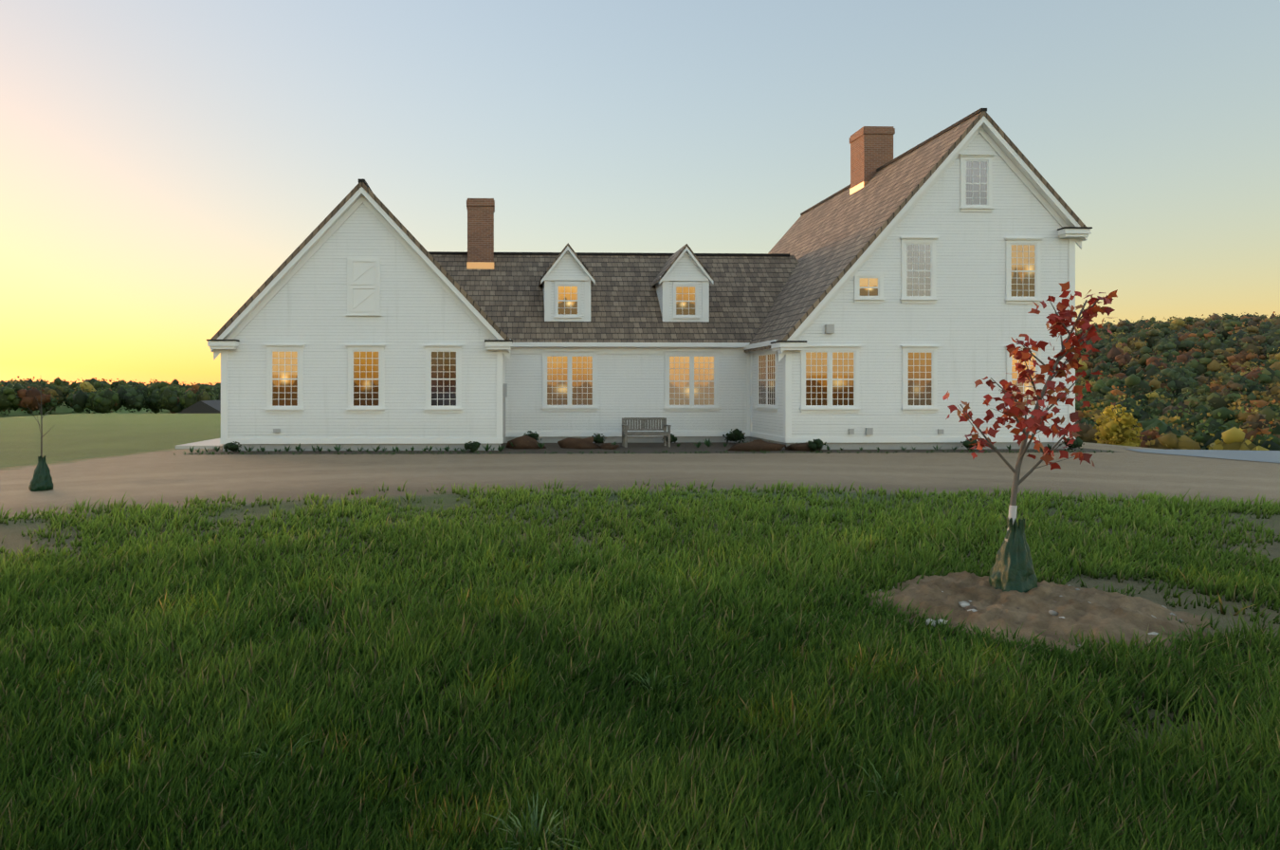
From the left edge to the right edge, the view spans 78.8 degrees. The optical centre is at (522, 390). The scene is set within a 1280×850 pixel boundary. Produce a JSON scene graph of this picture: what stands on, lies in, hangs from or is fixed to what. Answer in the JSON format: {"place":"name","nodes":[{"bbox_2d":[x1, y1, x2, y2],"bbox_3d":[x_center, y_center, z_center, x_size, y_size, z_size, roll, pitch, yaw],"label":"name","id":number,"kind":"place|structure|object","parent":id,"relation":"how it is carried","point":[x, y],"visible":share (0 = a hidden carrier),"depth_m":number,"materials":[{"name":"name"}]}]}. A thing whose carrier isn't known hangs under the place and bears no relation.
{"place":"outdoors","nodes":[
{"label":"outdoors","id":0,"kind":"place"},
{"bbox_2d":[175,438,222,448],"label":"patio","id":1,"kind":"structure","parent":0,"point":[210,443],"depth_m":22.32,"materials":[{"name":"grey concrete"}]},
{"bbox_2d":[0,475,1279,849],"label":"lawn grass","id":2,"kind":"structure","parent":0,"point":[133,715],"depth_m":4.20,"materials":[{"name":"green plant"}]},
{"bbox_2d":[0,358,1279,767],"bbox_3d":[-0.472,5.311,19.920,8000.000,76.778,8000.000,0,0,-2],"label":"ground","id":3,"kind":"structure","parent":0,"point":[137,455],"depth_m":15.46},
{"bbox_2d":[28,455,53,491],"bbox_3d":[-8.214,1.405,13.090,0.385,0.589,0.348,0,0,-2],"label":"tree watering bag","id":4,"kind":"object","parent":3,"relation":"on","point":[41,480],"visible":1,"depth_m":13.00,"materials":[{"name":"plastic"}]},
{"bbox_2d":[28,380,54,459],"bbox_3d":[-8.169,0.725,13.078,0.425,1.950,0.286,0,0,-2],"label":"sapling tree","id":5,"kind":"object","parent":3,"relation":"on","point":[41,425],"visible":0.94,"depth_m":13.08,"materials":[{"name":"brown wood"}]},
{"bbox_2d":[177,399,220,413],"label":"distant barn","id":6,"kind":"structure","parent":3,"relation":"on","point":[207,407],"depth_m":93.71,"materials":[{"name":"grey"}]},
{"bbox_2d":[0,310,1279,450],"bbox_3d":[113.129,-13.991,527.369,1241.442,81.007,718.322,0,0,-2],"label":"forest trees","id":7,"kind":"object","parent":3,"relation":"on","point":[1212,382],"visible":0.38,"depth_m":321.35,"materials":[{"name":"green plant"}]},
{"bbox_2d":[173,438,1114,455],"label":"ground plants","id":8,"kind":"object","parent":3,"relation":"on","point":[501,448],"visible":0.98,"depth_m":21.04,"materials":[{"name":"green plant"}]},
{"bbox_2d":[222,436,1068,451],"bbox_3d":[3.575,1.720,28.157,24.330,0.560,12.560,0,0,-2],"label":"house foundation","id":9,"kind":"object","parent":3,"relation":"on","point":[660,439],"visible":0.07,"depth_m":22.11,"materials":[{"name":"grey concrete"}]},
{"bbox_2d":[621,417,671,447],"bbox_3d":[3.723,1.265,23.194,1.380,0.870,0.630,0,0,-2],"label":"garden bench","id":10,"kind":"object","parent":3,"relation":"on","point":[633,423],"visible":1,"depth_m":23.44,"materials":[{"name":"grey wood"}]},
{"bbox_2d":[207,115,1090,443],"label":"house trim","id":11,"kind":"structure","parent":3,"relation":"on","point":[363,284],"depth_m":22.04,"materials":[{"name":"white wood"}]},
{"bbox_2d":[431,351,456,405],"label":"dark window panes","id":12,"kind":"object","parent":11,"relation":"attached to","point":[443,373],"visible":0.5,"depth_m":21.66,"materials":[{"name":"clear glass"}]},
{"bbox_2d":[466,198,494,262],"bbox_3d":[-1.504,-4.545,27.611,1.000,4.490,1.000,0,0,-2],"label":"chimney","id":13,"kind":"object","parent":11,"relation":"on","point":[481,211],"visible":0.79,"depth_m":27.14,"materials":[{"name":"brick"}]},
{"bbox_2d":[272,277,1035,405],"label":"windows","id":14,"kind":"structure","parent":11,"relation":"attached to","point":[291,385],"depth_m":24.89,"materials":[{"name":"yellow glass"}]},
{"bbox_2d":[466,181,868,269],"bbox_3d":[5.761,-5.750,28.103,15.556,3.700,1.147,0,0,-3],"label":"chimney flashing","id":15,"kind":"object","parent":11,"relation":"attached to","point":[490,265],"visible":0.18,"depth_m":27.13,"materials":[{"name":"orange metal"}]},
{"bbox_2d":[353,244,1034,405],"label":"windows","id":16,"kind":"structure","parent":11,"relation":"attached to","point":[366,384],"depth_m":22.04,"materials":[{"name":"clear glass"}]},
{"bbox_2d":[849,126,895,188],"bbox_3d":[12.954,-7.705,28.515,1.150,3.810,1.150,0,0,-2],"label":"chimney","id":17,"kind":"object","parent":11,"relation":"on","point":[871,149],"visible":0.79,"depth_m":27.98,"materials":[{"name":"brick"}]},
{"bbox_2d":[906,161,986,295],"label":"window panes","id":18,"kind":"object","parent":11,"relation":"attached to","point":[923,265],"depth_m":22.11,"materials":[{"name":"white glass"}]},
{"bbox_2d":[223,428,1084,452],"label":"foundation shrubs","id":19,"kind":"object","parent":3,"relation":"on","point":[736,434],"visible":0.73,"depth_m":21.52,"materials":[{"name":"green plant"}]},
{"bbox_2d":[505,435,822,451],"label":"mulch mounds","id":20,"kind":"object","parent":3,"relation":"on","point":[529,442],"visible":0.85,"depth_m":22.24,"materials":[{"name":"brown soil"}]},
{"bbox_2d":[1004,505,1017,541],"bbox_3d":[3.974,1.195,6.255,0.123,0.515,0.065,0,0,-32],"label":"tree trunk guard","id":21,"kind":"object","parent":3,"relation":"on","point":[1013,511],"visible":0.33,"depth_m":6.25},
{"bbox_2d":[988,516,1037,592],"bbox_3d":[3.971,1.365,6.224,0.364,0.669,0.390,0,0,-2],"label":"tree watering bag","id":22,"kind":"object","parent":3,"relation":"on","point":[1012,568],"visible":0.79,"depth_m":6.14,"materials":[{"name":"plastic"}]},
{"bbox_2d":[861,570,1213,658],"bbox_3d":[3.840,1.635,5.874,2.900,0.189,2.900,0,0,-2],"label":"soil mound","id":23,"kind":"object","parent":3,"relation":"on","point":[1108,612],"visible":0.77,"depth_m":5.64,"materials":[{"name":"brown soil"}]},
{"bbox_2d":[942,280,1117,505],"bbox_3d":[4.126,0.406,6.254,1.238,2.593,0.918,0,0,25],"label":"maple tree","id":24,"kind":"object","parent":23,"relation":"on","point":[1054,320],"depth_m":6.18,"materials":[{"name":"red plant"}]},
{"bbox_2d":[879,581,1190,645],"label":"stones","id":25,"kind":"object","parent":23,"relation":"on","point":[965,604],"visible":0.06,"depth_m":5.59,"materials":[{"name":"grey stone"}]},
{"bbox_2d":[1092,403,1144,446],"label":"bush","id":26,"kind":"object","parent":3,"relation":"on","point":[1117,429],"visible":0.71,"depth_m":46.65,"materials":[{"name":"yellow plant"}]},
{"bbox_2d":[0,0,1279,385],"label":"sky","id":27,"kind":"structure","parent":0,"point":[160,160],"materials":[{"name":"blue"}]},
{"bbox_2d":[227,132,1068,438],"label":"house walls","id":28,"kind":"structure","parent":0,"point":[971,322],"depth_m":22.08,"materials":[{"name":"white wood"}]},
{"bbox_2d":[273,324,943,439],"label":"house fittings","id":29,"kind":"object","parent":28,"relation":"attached to","point":[829,328],"visible":0.92,"depth_m":22.07,"materials":[{"name":"grey metal"}]},
{"bbox_2d":[206,108,1092,352],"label":"house roof","id":30,"kind":"structure","parent":28,"relation":"on","point":[783,286],"depth_m":25.64,"materials":[{"name":"brown wood"}]},
{"bbox_2d":[1126,448,1279,462],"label":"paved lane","id":31,"kind":"structure","parent":0,"point":[1272,456],"depth_m":20.39,"materials":[{"name":"grey asphalt"}]}
]}

